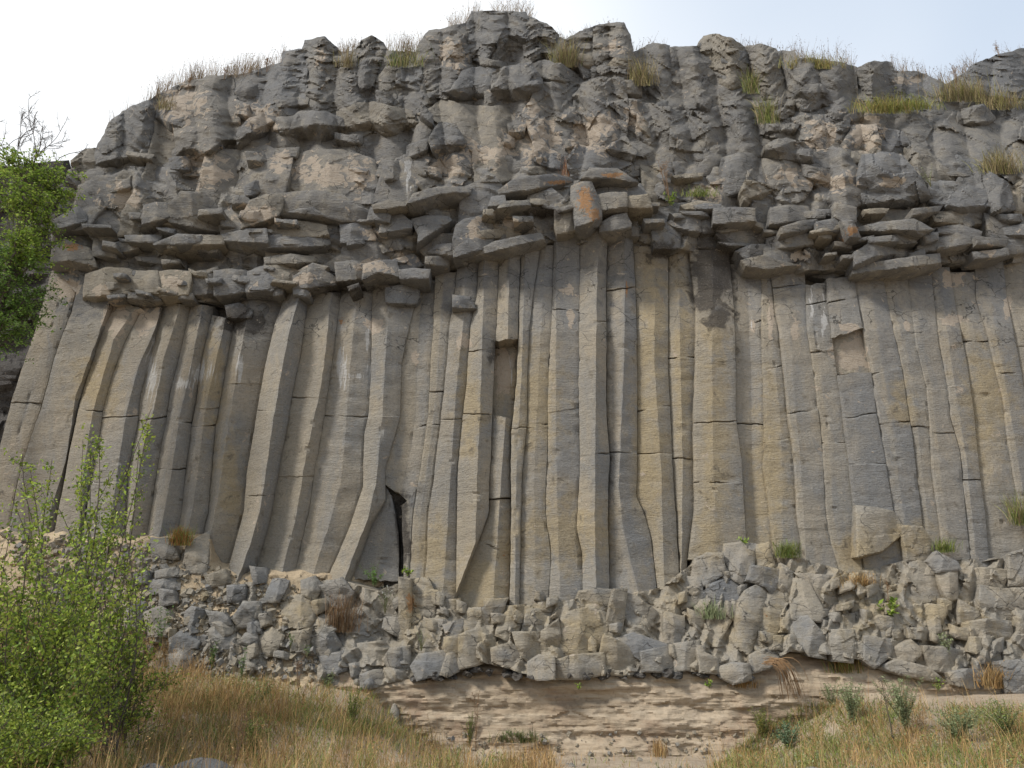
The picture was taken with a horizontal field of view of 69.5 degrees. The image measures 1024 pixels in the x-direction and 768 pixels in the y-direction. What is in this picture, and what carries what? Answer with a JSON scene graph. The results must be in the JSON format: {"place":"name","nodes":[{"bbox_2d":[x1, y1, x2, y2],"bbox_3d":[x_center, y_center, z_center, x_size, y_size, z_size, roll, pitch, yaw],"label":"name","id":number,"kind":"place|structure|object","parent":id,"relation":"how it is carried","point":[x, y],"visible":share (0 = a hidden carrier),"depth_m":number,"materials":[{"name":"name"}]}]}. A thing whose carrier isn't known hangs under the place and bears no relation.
{"place":"outdoors","nodes":[
{"label":"outdoors","id":0,"kind":"place"},
{"bbox_2d":[0,0,1023,165],"label":"sky","id":1,"kind":"structure","parent":0,"point":[83,58],"materials":[{"name":"white"}]},
{"bbox_2d":[59,673,1023,767],"bbox_3d":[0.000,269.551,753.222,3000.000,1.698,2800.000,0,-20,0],"label":"ground","id":2,"kind":"structure","parent":0,"point":[616,762],"depth_m":13.24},
{"bbox_2d":[0,91,89,281],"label":"bare tree","id":3,"kind":"object","parent":2,"relation":"on","point":[35,146],"visible":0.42,"depth_m":20.53,"materials":[{"name":"brown plant"}]},
{"bbox_2d":[0,138,91,363],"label":"tree","id":4,"kind":"object","parent":2,"relation":"on","point":[19,257],"visible":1,"depth_m":17.70,"materials":[{"name":"green plant"}]},
{"bbox_2d":[0,496,103,762],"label":"shrub","id":5,"kind":"object","parent":2,"relation":"on","point":[16,622],"visible":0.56,"depth_m":10.40,"materials":[{"name":"green plant"}]},
{"bbox_2d":[0,681,134,767],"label":"shrub","id":6,"kind":"object","parent":2,"relation":"on","point":[62,741],"visible":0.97,"depth_m":8.36,"materials":[{"name":"green plant"}]},
{"bbox_2d":[0,585,150,767],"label":"shrub","id":7,"kind":"object","parent":2,"relation":"on","point":[84,682],"visible":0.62,"depth_m":9.76,"materials":[{"name":"green plant"}]},
{"bbox_2d":[1,410,155,752],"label":"shrub","id":8,"kind":"object","parent":2,"relation":"on","point":[92,543],"visible":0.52,"depth_m":12.76,"materials":[{"name":"green plant"}]},
{"bbox_2d":[32,506,161,763],"bbox_3d":[-6.401,3.847,11.617,1.918,3.946,2.234,0,-20,0],"label":"shrub","id":9,"kind":"object","parent":2,"relation":"on","point":[135,635],"visible":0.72,"depth_m":11.50,"materials":[{"name":"green plant"}]},
{"bbox_2d":[84,598,190,750],"bbox_3d":[-6.228,4.748,12.116,2.034,2.403,1.311,-10,-22,27],"label":"shrub","id":10,"kind":"object","parent":2,"relation":"on","point":[136,715],"visible":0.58,"depth_m":11.90,"materials":[{"name":"green plant"}]},
{"bbox_2d":[140,762,163,767],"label":"stone","id":11,"kind":"object","parent":2,"relation":"on","point":[153,765],"visible":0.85,"depth_m":9.68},
{"bbox_2d":[0,526,383,688],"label":"scree","id":12,"kind":"structure","parent":2,"relation":"on","point":[295,576],"depth_m":16.84,"materials":[{"name":"stone"}]},
{"bbox_2d":[123,601,148,628],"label":"fallen block","id":13,"kind":"object","parent":12,"relation":"on","point":[140,617],"depth_m":16.07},
{"bbox_2d":[133,570,152,584],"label":"fallen block","id":14,"kind":"object","parent":12,"relation":"on","point":[149,577],"depth_m":16.60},
{"bbox_2d":[143,606,172,637],"bbox_3d":[-7.731,5.246,16.334,0.688,0.692,0.932,0,-20,0],"label":"fallen block","id":15,"kind":"object","parent":12,"relation":"on","point":[152,614],"depth_m":16.00,"materials":[{"name":"stone"}]},
{"bbox_2d":[147,577,178,594],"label":"fallen block","id":16,"kind":"object","parent":12,"relation":"on","point":[166,583],"depth_m":16.55,"materials":[{"name":"stone"}]},
{"bbox_2d":[156,604,174,642],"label":"leafy weed","id":17,"kind":"object","parent":12,"relation":"on","point":[160,634],"visible":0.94,"depth_m":15.72,"materials":[{"name":"green plant"}]},
{"bbox_2d":[150,537,181,560],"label":"fallen block","id":18,"kind":"object","parent":12,"relation":"on","point":[162,549],"depth_m":17.16,"materials":[{"name":"stone"}]},
{"bbox_2d":[154,567,179,578],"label":"fallen block","id":19,"kind":"object","parent":12,"relation":"on","point":[171,572],"depth_m":16.70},
{"bbox_2d":[158,588,179,606],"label":"fallen block","id":20,"kind":"object","parent":12,"relation":"on","point":[168,597],"depth_m":16.32,"materials":[{"name":"stone"}]},
{"bbox_2d":[162,524,197,545],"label":"grass tuft","id":21,"kind":"object","parent":12,"relation":"on","point":[181,537],"visible":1,"depth_m":17.10,"materials":[{"name":"plant"}]},
{"bbox_2d":[166,647,195,673],"bbox_3d":[-7.063,5.956,15.912,0.651,0.586,1.064,0,-20,0],"label":"fallen block","id":22,"kind":"object","parent":12,"relation":"on","point":[181,653],"depth_m":15.52,"materials":[{"name":"stone"}]},
{"bbox_2d":[168,631,201,653],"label":"fallen block","id":23,"kind":"object","parent":12,"relation":"on","point":[179,637],"depth_m":15.76,"materials":[{"name":"stone"}]},
{"bbox_2d":[183,606,207,628],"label":"fallen block","id":24,"kind":"object","parent":12,"relation":"on","point":[193,612],"depth_m":16.11,"materials":[{"name":"stone"}]},
{"bbox_2d":[183,531,212,574],"bbox_3d":[-7.316,4.037,17.627,0.654,1.127,1.304,0,-20,0],"label":"fallen block","id":25,"kind":"object","parent":12,"relation":"on","point":[197,553],"depth_m":17.05,"materials":[{"name":"stone"}]},
{"bbox_2d":[207,641,217,669],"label":"leafy weed","id":26,"kind":"object","parent":12,"relation":"on","point":[213,655],"visible":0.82,"depth_m":15.66,"materials":[{"name":"green plant"}]},
{"bbox_2d":[203,569,231,586],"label":"fallen block","id":27,"kind":"object","parent":12,"relation":"on","point":[221,577],"depth_m":16.70,"materials":[{"name":"stone"}]},
{"bbox_2d":[205,609,232,626],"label":"fallen block","id":28,"kind":"object","parent":12,"relation":"on","point":[215,616],"depth_m":16.08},
{"bbox_2d":[204,626,235,649],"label":"fallen block","id":29,"kind":"object","parent":12,"relation":"on","point":[226,642],"depth_m":15.87,"materials":[{"name":"stone"}]},
{"bbox_2d":[211,621,239,636],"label":"fallen block","id":30,"kind":"object","parent":12,"relation":"on","point":[223,629],"depth_m":15.97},
{"bbox_2d":[226,584,247,602],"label":"fallen block","id":31,"kind":"object","parent":12,"relation":"on","point":[236,593],"depth_m":16.46,"materials":[{"name":"stone"}]},
{"bbox_2d":[232,601,262,628],"bbox_3d":[-5.818,5.181,16.526,0.584,0.611,0.943,0,-20,0],"label":"fallen block","id":32,"kind":"object","parent":12,"relation":"on","point":[244,613],"depth_m":16.13,"materials":[{"name":"stone"}]},
{"bbox_2d":[249,566,269,584],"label":"fallen block","id":33,"kind":"object","parent":12,"relation":"on","point":[259,575],"depth_m":16.79,"materials":[{"name":"stone"}]},
{"bbox_2d":[258,611,272,627],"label":"fallen block","id":34,"kind":"object","parent":12,"relation":"on","point":[265,619],"depth_m":16.13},
{"bbox_2d":[258,627,285,656],"bbox_3d":[-5.288,5.675,16.229,0.706,0.631,0.926,0,-20,0],"label":"fallen block","id":35,"kind":"object","parent":12,"relation":"on","point":[271,639],"depth_m":15.88,"materials":[{"name":"stone"}]},
{"bbox_2d":[264,578,289,602],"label":"fallen block","id":36,"kind":"object","parent":12,"relation":"on","point":[276,590],"depth_m":16.59,"materials":[{"name":"stone"}]},
{"bbox_2d":[288,628,312,650],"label":"fallen block","id":37,"kind":"object","parent":12,"relation":"on","point":[302,637],"depth_m":15.96,"materials":[{"name":"stone"}]},
{"bbox_2d":[300,575,321,598],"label":"fallen block","id":38,"kind":"object","parent":12,"relation":"on","point":[310,588],"depth_m":16.74,"materials":[{"name":"stone"}]},
{"bbox_2d":[314,614,336,633],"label":"fallen block","id":39,"kind":"object","parent":12,"relation":"on","point":[322,628],"depth_m":16.23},
{"bbox_2d":[310,631,341,655],"bbox_3d":[-4.054,5.783,16.342,0.716,0.576,0.994,0,-20,0],"label":"fallen block","id":40,"kind":"object","parent":12,"relation":"on","point":[322,643],"depth_m":16.01,"materials":[{"name":"stone"}]},
{"bbox_2d":[318,650,348,674],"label":"fallen block","id":41,"kind":"object","parent":12,"relation":"on","point":[331,661],"depth_m":15.78,"materials":[{"name":"stone"}]},
{"bbox_2d":[319,577,355,609],"bbox_3d":[-4.007,4.852,17.048,0.869,0.745,0.879,0,-20,0],"label":"fallen block","id":42,"kind":"object","parent":12,"relation":"on","point":[341,584],"depth_m":16.74,"materials":[{"name":"stone"}]},
{"bbox_2d":[170,757,231,767],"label":"stone","id":43,"kind":"object","parent":2,"relation":"on","point":[213,763],"visible":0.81,"depth_m":10.15,"materials":[{"name":"stone"}]},
{"bbox_2d":[234,702,250,766],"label":"dry stalk","id":44,"kind":"object","parent":2,"relation":"on","point":[242,732],"visible":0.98,"depth_m":11.24,"materials":[{"name":"plant"}]},
{"bbox_2d":[238,648,247,679],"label":"leafy weed","id":45,"kind":"object","parent":2,"relation":"on","point":[242,668],"visible":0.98,"depth_m":15.34,"materials":[{"name":"green plant"}]},
{"bbox_2d":[242,710,279,756],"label":"leafy weed","id":46,"kind":"object","parent":2,"relation":"on","point":[251,731],"visible":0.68,"depth_m":11.78,"materials":[{"name":"green plant"}]},
{"bbox_2d":[256,678,274,700],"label":"leafy weed","id":47,"kind":"object","parent":2,"relation":"on","point":[264,689],"visible":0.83,"depth_m":14.01,"materials":[{"name":"green plant"}]},
{"bbox_2d":[294,655,305,694],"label":"dry stalk","id":48,"kind":"object","parent":2,"relation":"on","point":[298,664],"visible":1,"depth_m":14.69,"materials":[{"name":"plant"}]},
{"bbox_2d":[321,671,334,686],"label":"leafy weed","id":49,"kind":"object","parent":2,"relation":"on","point":[326,678],"visible":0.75,"depth_m":15.59,"materials":[{"name":"green plant"}]},
{"bbox_2d":[347,687,368,724],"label":"leafy weed","id":50,"kind":"object","parent":2,"relation":"on","point":[353,713],"visible":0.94,"depth_m":13.47,"materials":[{"name":"green plant"}]},
{"bbox_2d":[0,530,780,767],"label":"rubble","id":51,"kind":"object","parent":2,"relation":"on","point":[286,626],"visible":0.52,"depth_m":16.28,"materials":[{"name":"stone"}]},
{"bbox_2d":[237,632,258,644],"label":"fallen block","id":52,"kind":"object","parent":51,"relation":"on","point":[248,638],"depth_m":15.85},
{"bbox_2d":[247,620,263,633],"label":"fallen block","id":53,"kind":"object","parent":52,"relation":"on","point":[253,627],"depth_m":16.01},
{"bbox_2d":[280,594,318,628],"bbox_3d":[-4.785,5.169,16.722,0.909,0.766,1.080,0,-20,0],"label":"fallen block","id":54,"kind":"object","parent":51,"relation":"on","point":[297,609],"depth_m":16.36,"materials":[{"name":"stone"}]},
{"bbox_2d":[390,703,398,720],"bbox_3d":[-2.439,6.853,15.444,0.193,0.355,0.489,0,-20,0],"label":"stone","id":55,"kind":"object","parent":2,"relation":"on","point":[394,708],"visible":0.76,"depth_m":15.28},
{"bbox_2d":[0,10,1023,693],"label":"basalt cliff","id":56,"kind":"structure","parent":2,"relation":"on","point":[480,364],"depth_m":19.40,"materials":[{"name":"stone"}]},
{"bbox_2d":[153,91,175,109],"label":"grass tuft","id":57,"kind":"object","parent":56,"relation":"on","point":[166,105],"visible":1,"depth_m":22.51,"materials":[{"name":"plant"}]},
{"bbox_2d":[311,587,370,632],"bbox_3d":[-3.804,4.949,16.374,1.329,1.085,0.846,0,-20,0],"label":"grass tuft","id":58,"kind":"object","parent":56,"relation":"on","point":[339,625],"visible":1,"depth_m":16.29,"materials":[{"name":"plant"}]},
{"bbox_2d":[331,44,362,67],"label":"grass tuft","id":59,"kind":"object","parent":56,"relation":"on","point":[346,61],"visible":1,"depth_m":23.33,"materials":[{"name":"plant"}]},
{"bbox_2d":[359,561,382,586],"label":"leafy weed","id":60,"kind":"object","parent":56,"relation":"on","point":[374,578],"visible":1,"depth_m":16.98,"materials":[{"name":"green plant"}]},
{"bbox_2d":[378,584,397,613],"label":"leafy weed","id":61,"kind":"object","parent":56,"relation":"on","point":[385,605],"visible":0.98,"depth_m":16.60,"materials":[{"name":"green plant"}]},
{"bbox_2d":[375,41,434,67],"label":"grass tuft","id":62,"kind":"object","parent":56,"relation":"on","point":[399,62],"visible":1,"depth_m":23.30,"materials":[{"name":"plant"}]},
{"bbox_2d":[402,565,413,575],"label":"leafy weed","id":63,"kind":"object","parent":56,"relation":"on","point":[408,572],"visible":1,"depth_m":17.07,"materials":[{"name":"green plant"}]},
{"bbox_2d":[417,630,426,650],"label":"leafy weed","id":64,"kind":"object","parent":56,"relation":"on","point":[421,644],"visible":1,"depth_m":15.96,"materials":[{"name":"green plant"}]},
{"bbox_2d":[557,156,569,176],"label":"grass tuft","id":65,"kind":"object","parent":56,"relation":"on","point":[565,167],"visible":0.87,"depth_m":20.98,"materials":[{"name":"plant"}]},
{"bbox_2d":[539,28,588,67],"bbox_3d":[1.700,-10.688,23.560,1.753,1.630,1.243,4,-20,-11],"label":"grass tuft","id":66,"kind":"object","parent":56,"relation":"on","point":[566,59],"visible":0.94,"depth_m":23.38,"materials":[{"name":"plant"}]},
{"bbox_2d":[107,0,1022,119],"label":"rim grass","id":67,"kind":"structure","parent":56,"relation":"on","point":[257,67],"depth_m":24.27,"materials":[{"name":"plant"}]},
{"bbox_2d":[621,48,664,85],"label":"grass tuft","id":68,"kind":"object","parent":56,"relation":"on","point":[642,72],"visible":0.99,"depth_m":23.11,"materials":[{"name":"plant"}]},
{"bbox_2d":[657,160,670,199],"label":"dry stalk","id":69,"kind":"object","parent":56,"relation":"on","point":[662,169],"visible":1,"depth_m":21.05,"materials":[{"name":"plant"}]},
{"bbox_2d":[662,191,676,205],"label":"leafy weed","id":70,"kind":"object","parent":56,"relation":"on","point":[670,200],"visible":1,"depth_m":20.73,"materials":[{"name":"green plant"}]},
{"bbox_2d":[673,185,719,196],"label":"grass tuft","id":71,"kind":"object","parent":56,"relation":"on","point":[695,192],"visible":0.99,"depth_m":20.88,"materials":[{"name":"plant"}]},
{"bbox_2d":[690,599,735,619],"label":"grass tuft","id":72,"kind":"object","parent":56,"relation":"on","point":[712,611],"visible":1,"depth_m":16.45,"materials":[{"name":"plant"}]},
{"bbox_2d":[738,61,764,93],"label":"grass tuft","id":73,"kind":"object","parent":56,"relation":"on","point":[753,87],"visible":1,"depth_m":22.81,"materials":[{"name":"plant"}]},
{"bbox_2d":[748,94,783,123],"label":"grass tuft","id":74,"kind":"object","parent":56,"relation":"on","point":[770,116],"visible":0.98,"depth_m":22.10,"materials":[{"name":"plant"}]},
{"bbox_2d":[771,539,803,557],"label":"grass tuft","id":75,"kind":"object","parent":56,"relation":"on","point":[786,550],"visible":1,"depth_m":17.16,"materials":[{"name":"plant"}]},
{"bbox_2d":[775,50,851,68],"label":"grass tuft","id":76,"kind":"object","parent":56,"relation":"on","point":[825,65],"visible":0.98,"depth_m":23.34,"materials":[{"name":"plant"}]},
{"bbox_2d":[834,570,881,588],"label":"grass tuft","id":77,"kind":"object","parent":56,"relation":"on","point":[863,582],"visible":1,"depth_m":16.72,"materials":[{"name":"plant"}]},
{"bbox_2d":[877,596,898,616],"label":"leafy weed","id":78,"kind":"object","parent":56,"relation":"on","point":[890,605],"visible":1,"depth_m":16.36,"materials":[{"name":"green plant"}]},
{"bbox_2d":[841,87,937,113],"bbox_3d":[11.627,-8.613,22.725,3.191,1.215,1.101,3,-20,-8],"label":"grass tuft","id":79,"kind":"object","parent":56,"relation":"on","point":[880,108],"visible":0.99,"depth_m":22.60,"materials":[{"name":"plant"}]},
{"bbox_2d":[888,89,945,109],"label":"grass tuft","id":80,"kind":"object","parent":56,"relation":"on","point":[921,105],"visible":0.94,"depth_m":23.02,"materials":[{"name":"plant"}]},
{"bbox_2d":[918,167,931,186],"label":"leafy weed","id":81,"kind":"object","parent":56,"relation":"on","point":[926,176],"visible":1,"depth_m":20.82,"materials":[{"name":"green plant"}]},
{"bbox_2d":[938,632,952,653],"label":"leafy weed","id":82,"kind":"object","parent":56,"relation":"on","point":[944,643],"visible":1,"depth_m":15.94,"materials":[{"name":"green plant"}]},
{"bbox_2d":[930,537,962,552],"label":"grass tuft","id":83,"kind":"object","parent":56,"relation":"on","point":[943,547],"visible":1,"depth_m":17.36,"materials":[{"name":"plant"}]},
{"bbox_2d":[950,64,958,85],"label":"dry stalk","id":84,"kind":"object","parent":56,"relation":"on","point":[953,72],"visible":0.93,"depth_m":24.28,"materials":[{"name":"plant"}]},
{"bbox_2d":[916,70,1007,101],"bbox_3d":[14.773,-9.699,24.050,3.957,1.989,1.062,5,-20,-14],"label":"grass tuft","id":85,"kind":"object","parent":56,"relation":"on","point":[962,93],"visible":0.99,"depth_m":23.83,"materials":[{"name":"plant"}]},
{"bbox_2d":[968,658,1014,688],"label":"grass tuft","id":86,"kind":"object","parent":56,"relation":"on","point":[997,682],"visible":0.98,"depth_m":15.50,"materials":[{"name":"plant"}]},
{"bbox_2d":[960,141,1023,173],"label":"grass tuft","id":87,"kind":"object","parent":56,"relation":"on","point":[1005,165],"visible":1,"depth_m":21.21,"materials":[{"name":"plant"}]},
{"bbox_2d":[968,83,1023,109],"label":"grass tuft","id":88,"kind":"object","parent":56,"relation":"on","point":[1002,103],"visible":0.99,"depth_m":23.88,"materials":[{"name":"plant"}]},
{"bbox_2d":[993,491,1023,525],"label":"grass tuft","id":89,"kind":"object","parent":56,"relation":"on","point":[1016,515],"visible":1,"depth_m":17.68,"materials":[{"name":"plant"}]},
{"bbox_2d":[0,599,1023,767],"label":"grass","id":90,"kind":"structure","parent":2,"relation":"on","point":[229,707],"depth_m":12.52,"materials":[{"name":"plant"}]},
{"bbox_2d":[650,736,668,757],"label":"grass tuft","id":91,"kind":"object","parent":2,"relation":"on","point":[658,751],"visible":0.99,"depth_m":14.61,"materials":[{"name":"plant"}]},
{"bbox_2d":[772,720,801,749],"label":"leafy weed","id":92,"kind":"object","parent":2,"relation":"on","point":[785,738],"visible":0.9,"depth_m":14.26,"materials":[{"name":"green plant"}]},
{"bbox_2d":[820,679,840,707],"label":"leafy weed","id":93,"kind":"object","parent":2,"relation":"on","point":[829,696],"visible":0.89,"depth_m":15.30,"materials":[{"name":"green plant"}]},
{"bbox_2d":[830,676,866,725],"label":"leafy weed","id":94,"kind":"object","parent":2,"relation":"on","point":[849,700],"visible":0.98,"depth_m":14.04,"materials":[{"name":"green plant"}]},
{"bbox_2d":[876,676,893,744],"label":"dry stalk","id":95,"kind":"object","parent":2,"relation":"on","point":[886,701],"visible":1,"depth_m":12.81,"materials":[{"name":"plant"}]},
{"bbox_2d":[872,675,922,732],"bbox_3d":[6.997,5.727,13.246,1.002,0.997,0.541,0,-20,0],"label":"leafy weed","id":96,"kind":"object","parent":2,"relation":"on","point":[899,705],"visible":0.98,"depth_m":13.22,"materials":[{"name":"green plant"}]},
{"bbox_2d":[926,704,982,740],"bbox_3d":[7.585,5.788,12.590,0.898,0.662,0.620,-8,-21,22],"label":"leafy weed","id":97,"kind":"object","parent":2,"relation":"on","point":[957,718],"visible":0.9,"depth_m":12.59,"materials":[{"name":"green plant"}]},
{"bbox_2d":[970,698,1023,734],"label":"leafy weed","id":98,"kind":"object","parent":2,"relation":"on","point":[997,717],"visible":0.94,"depth_m":12.80,"materials":[{"name":"green plant"}]},
{"bbox_2d":[334,652,1001,757],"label":"bank","id":99,"kind":"structure","parent":0,"point":[649,706],"depth_m":15.47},
{"bbox_2d":[364,678,373,689],"bbox_3d":[-3.003,6.285,15.511,0.219,0.242,0.200,0,-20,0],"label":"stone","id":100,"kind":"object","parent":99,"relation":"on","point":[370,682],"visible":0.97,"depth_m":15.45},
{"bbox_2d":[461,711,479,745],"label":"leafy weed","id":101,"kind":"object","parent":99,"relation":"on","point":[470,733],"visible":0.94,"depth_m":15.16,"materials":[{"name":"green plant"}]},
{"bbox_2d":[470,691,481,750],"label":"dry stalk","id":102,"kind":"object","parent":99,"relation":"on","point":[477,704],"visible":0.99,"depth_m":15.26,"materials":[{"name":"plant"}]},
{"bbox_2d":[488,726,548,742],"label":"grass tuft","id":103,"kind":"object","parent":99,"relation":"on","point":[522,740],"visible":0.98,"depth_m":15.07,"materials":[{"name":"plant"}]},
{"bbox_2d":[704,679,711,688],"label":"leafy weed","id":104,"kind":"object","parent":99,"relation":"on","point":[709,683],"visible":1,"depth_m":15.36,"materials":[{"name":"green plant"}]},
{"bbox_2d":[730,679,759,688],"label":"grass tuft","id":105,"kind":"object","parent":99,"relation":"on","point":[743,685],"visible":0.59,"depth_m":15.65,"materials":[{"name":"plant"}]},
{"bbox_2d":[747,706,772,737],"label":"leafy weed","id":106,"kind":"object","parent":99,"relation":"on","point":[760,722],"visible":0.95,"depth_m":15.16,"materials":[{"name":"green plant"}]},
{"bbox_2d":[762,656,808,699],"bbox_3d":[5.699,6.093,15.271,0.941,0.871,0.246,0,-20,0],"label":"hanging straw","id":107,"kind":"object","parent":99,"relation":"hanging from","point":[780,663],"visible":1,"depth_m":15.25,"materials":[{"name":"plant"}]},
{"bbox_2d":[821,659,863,673],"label":"grass tuft","id":108,"kind":"object","parent":99,"relation":"on","point":[839,666],"visible":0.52,"depth_m":15.90,"materials":[{"name":"plant"}]},
{"bbox_2d":[932,677,945,690],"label":"leafy weed","id":109,"kind":"object","parent":99,"relation":"on","point":[938,686],"visible":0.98,"depth_m":15.46,"materials":[{"name":"green plant"}]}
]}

